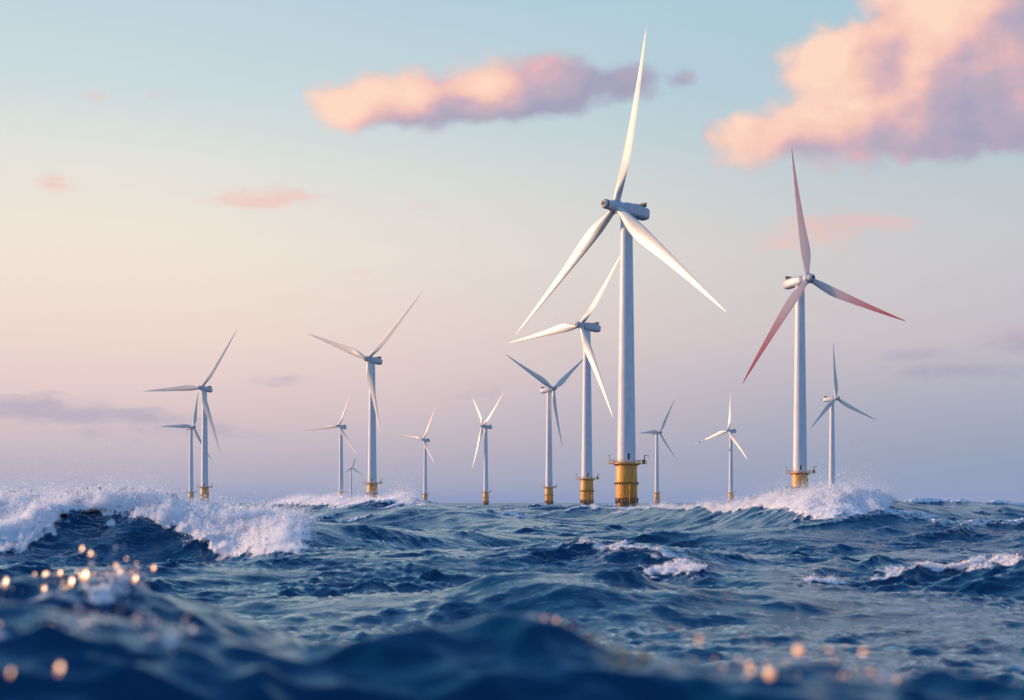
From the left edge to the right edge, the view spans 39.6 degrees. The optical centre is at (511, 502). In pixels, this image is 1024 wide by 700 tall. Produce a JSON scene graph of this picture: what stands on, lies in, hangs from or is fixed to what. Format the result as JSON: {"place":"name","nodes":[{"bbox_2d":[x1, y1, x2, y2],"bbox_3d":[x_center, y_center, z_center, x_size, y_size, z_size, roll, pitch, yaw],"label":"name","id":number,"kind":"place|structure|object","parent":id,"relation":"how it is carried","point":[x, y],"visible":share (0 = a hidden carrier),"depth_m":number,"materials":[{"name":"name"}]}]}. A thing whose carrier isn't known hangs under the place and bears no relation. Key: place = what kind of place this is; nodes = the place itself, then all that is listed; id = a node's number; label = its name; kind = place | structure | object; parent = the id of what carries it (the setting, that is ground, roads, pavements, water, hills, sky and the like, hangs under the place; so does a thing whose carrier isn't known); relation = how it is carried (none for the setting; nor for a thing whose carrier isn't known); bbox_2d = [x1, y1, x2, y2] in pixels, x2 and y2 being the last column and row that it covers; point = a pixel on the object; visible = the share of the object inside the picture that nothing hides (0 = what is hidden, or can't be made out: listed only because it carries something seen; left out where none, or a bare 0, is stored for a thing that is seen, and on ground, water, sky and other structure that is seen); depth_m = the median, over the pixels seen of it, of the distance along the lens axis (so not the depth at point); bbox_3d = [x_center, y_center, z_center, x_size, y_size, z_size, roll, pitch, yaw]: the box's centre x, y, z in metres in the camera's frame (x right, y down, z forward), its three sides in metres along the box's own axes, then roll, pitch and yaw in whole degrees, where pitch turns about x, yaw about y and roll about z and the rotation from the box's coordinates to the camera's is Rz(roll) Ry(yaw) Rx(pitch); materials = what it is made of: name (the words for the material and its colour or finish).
{"place":"outdoors","nodes":[
{"label":"outdoors","id":0,"kind":"place"},
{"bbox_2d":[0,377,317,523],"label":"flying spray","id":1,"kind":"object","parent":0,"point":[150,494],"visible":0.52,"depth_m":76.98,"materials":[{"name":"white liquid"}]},
{"bbox_2d":[0,496,1023,699],"bbox_3d":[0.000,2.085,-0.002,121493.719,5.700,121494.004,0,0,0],"label":"sea","id":2,"kind":"structure","parent":0,"point":[383,599],"depth_m":38.72,"materials":[{"name":"liquid"}]},
{"bbox_2d":[0,545,150,608],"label":"foam flecks","id":3,"kind":"object","parent":2,"relation":"on","point":[111,580],"visible":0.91,"depth_m":13.07,"materials":[{"name":"white liquid"}]},
{"bbox_2d":[34,562,138,589],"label":"foam flakes","id":4,"kind":"object","parent":2,"relation":"on","point":[59,574],"visible":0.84,"depth_m":13.18,"materials":[{"name":"white liquid"}]},
{"bbox_2d":[45,590,194,637],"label":"foam flecks","id":5,"kind":"object","parent":2,"relation":"on","point":[84,623],"visible":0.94,"depth_m":7.62,"materials":[{"name":"blue"}]},
{"bbox_2d":[0,428,323,558],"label":"breaking wave spray","id":6,"kind":"object","parent":2,"relation":"on","point":[50,502],"visible":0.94,"depth_m":74.43,"materials":[{"name":"white liquid"}]},
{"bbox_2d":[161,395,211,504],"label":"wind turbine","id":7,"kind":"object","parent":2,"relation":"in","point":[191,485],"visible":0.84,"depth_m":1838.89,"materials":[{"name":"white paint"}]},
{"bbox_2d":[147,330,236,503],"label":"wind turbine","id":8,"kind":"object","parent":2,"relation":"in","point":[204,390],"visible":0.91,"depth_m":1211.44,"materials":[{"name":"white paint"}]},
{"bbox_2d":[304,392,355,497],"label":"wind turbine","id":9,"kind":"object","parent":2,"relation":"in","point":[342,434],"visible":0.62,"depth_m":1817.75,"materials":[{"name":"white paint"}]},
{"bbox_2d":[266,478,430,506],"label":"wave crest spray","id":10,"kind":"object","parent":2,"relation":"on","point":[334,499],"visible":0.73,"depth_m":156.56,"materials":[{"name":"white liquid"}]},
{"bbox_2d":[345,457,361,499],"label":"wind turbine","id":11,"kind":"object","parent":2,"relation":"in","point":[350,468],"visible":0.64,"depth_m":3994.04,"materials":[{"name":"white paint"}]},
{"bbox_2d":[307,292,421,498],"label":"wind turbine","id":12,"kind":"object","parent":2,"relation":"in","point":[370,360],"visible":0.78,"depth_m":966.46,"materials":[{"name":"white paint"}]},
{"bbox_2d":[328,445,427,503],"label":"flying spray","id":13,"kind":"object","parent":2,"relation":"on","point":[374,490],"visible":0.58,"depth_m":152.13,"materials":[{"name":"white liquid"}]},
{"bbox_2d":[397,406,435,500],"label":"wind turbine","id":14,"kind":"object","parent":2,"relation":"in","point":[426,449],"visible":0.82,"depth_m":2211.64,"materials":[{"name":"white paint"}]},
{"bbox_2d":[3,545,865,679],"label":"flying drops","id":15,"kind":"object","parent":2,"relation":"on","point":[769,674],"visible":1,"depth_m":7.02,"materials":[{"name":"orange liquid"}]},
{"bbox_2d":[472,392,503,504],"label":"wind turbine","id":16,"kind":"object","parent":2,"relation":"in","point":[485,491],"visible":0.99,"depth_m":1817.88,"materials":[{"name":"white paint"}]},
{"bbox_2d":[507,355,582,504],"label":"wind turbine","id":17,"kind":"object","parent":2,"relation":"in","point":[549,389],"visible":0.95,"depth_m":1220.61,"materials":[{"name":"white paint"}]},
{"bbox_2d":[509,256,619,505],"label":"wind turbine","id":18,"kind":"object","parent":2,"relation":"in","point":[586,329],"visible":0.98,"depth_m":781.55,"materials":[{"name":"white paint"}]},
{"bbox_2d":[543,616,651,665],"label":"foam flakes","id":19,"kind":"object","parent":2,"relation":"on","point":[625,652],"visible":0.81,"depth_m":7.76,"materials":[{"name":"blue"}]},
{"bbox_2d":[516,30,724,507],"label":"wind turbine","id":20,"kind":"object","parent":2,"relation":"in","point":[626,483],"visible":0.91,"depth_m":468.57,"materials":[{"name":"white paint"}]},
{"bbox_2d":[641,402,675,504],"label":"wind turbine","id":21,"kind":"object","parent":2,"relation":"in","point":[657,492],"visible":0.95,"depth_m":1971.98,"materials":[{"name":"white paint"}]},
{"bbox_2d":[697,397,747,504],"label":"wind turbine","id":22,"kind":"object","parent":2,"relation":"in","point":[731,436],"visible":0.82,"depth_m":1924.67,"materials":[{"name":"white paint"}]},
{"bbox_2d":[589,450,899,513],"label":"breaking wave spray","id":23,"kind":"object","parent":2,"relation":"on","point":[796,497],"visible":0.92,"depth_m":120.84,"materials":[{"name":"white liquid"}]},
{"bbox_2d":[604,654,954,677],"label":"foam flecks","id":24,"kind":"object","parent":2,"relation":"on","point":[746,676],"visible":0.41,"depth_m":7.70,"materials":[{"name":"blue"}]},
{"bbox_2d":[662,655,910,681],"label":"foam flakes","id":25,"kind":"object","parent":2,"relation":"on","point":[870,672],"visible":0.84,"depth_m":7.71,"materials":[{"name":"blue"}]},
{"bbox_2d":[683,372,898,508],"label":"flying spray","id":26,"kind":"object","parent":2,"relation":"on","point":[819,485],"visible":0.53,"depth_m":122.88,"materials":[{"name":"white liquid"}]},
{"bbox_2d":[572,537,1022,582],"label":"wave crest foam","id":27,"kind":"object","parent":2,"relation":"on","point":[692,565],"visible":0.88,"depth_m":52.72,"materials":[{"name":"white"}]},
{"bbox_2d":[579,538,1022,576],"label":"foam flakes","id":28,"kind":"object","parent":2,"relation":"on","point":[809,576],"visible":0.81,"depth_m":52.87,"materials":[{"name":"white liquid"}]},
{"bbox_2d":[742,151,904,493],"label":"wind turbine","id":29,"kind":"object","parent":2,"relation":"in","point":[799,284],"visible":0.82,"depth_m":620.57,"materials":[{"name":"white paint"}]},
{"bbox_2d":[811,342,875,488],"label":"wind turbine","id":30,"kind":"object","parent":2,"relation":"in","point":[831,401],"visible":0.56,"depth_m":1329.79,"materials":[{"name":"white paint"}]},
{"bbox_2d":[0,0,1023,501],"label":"sky","id":31,"kind":"structure","parent":0,"point":[178,177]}
]}

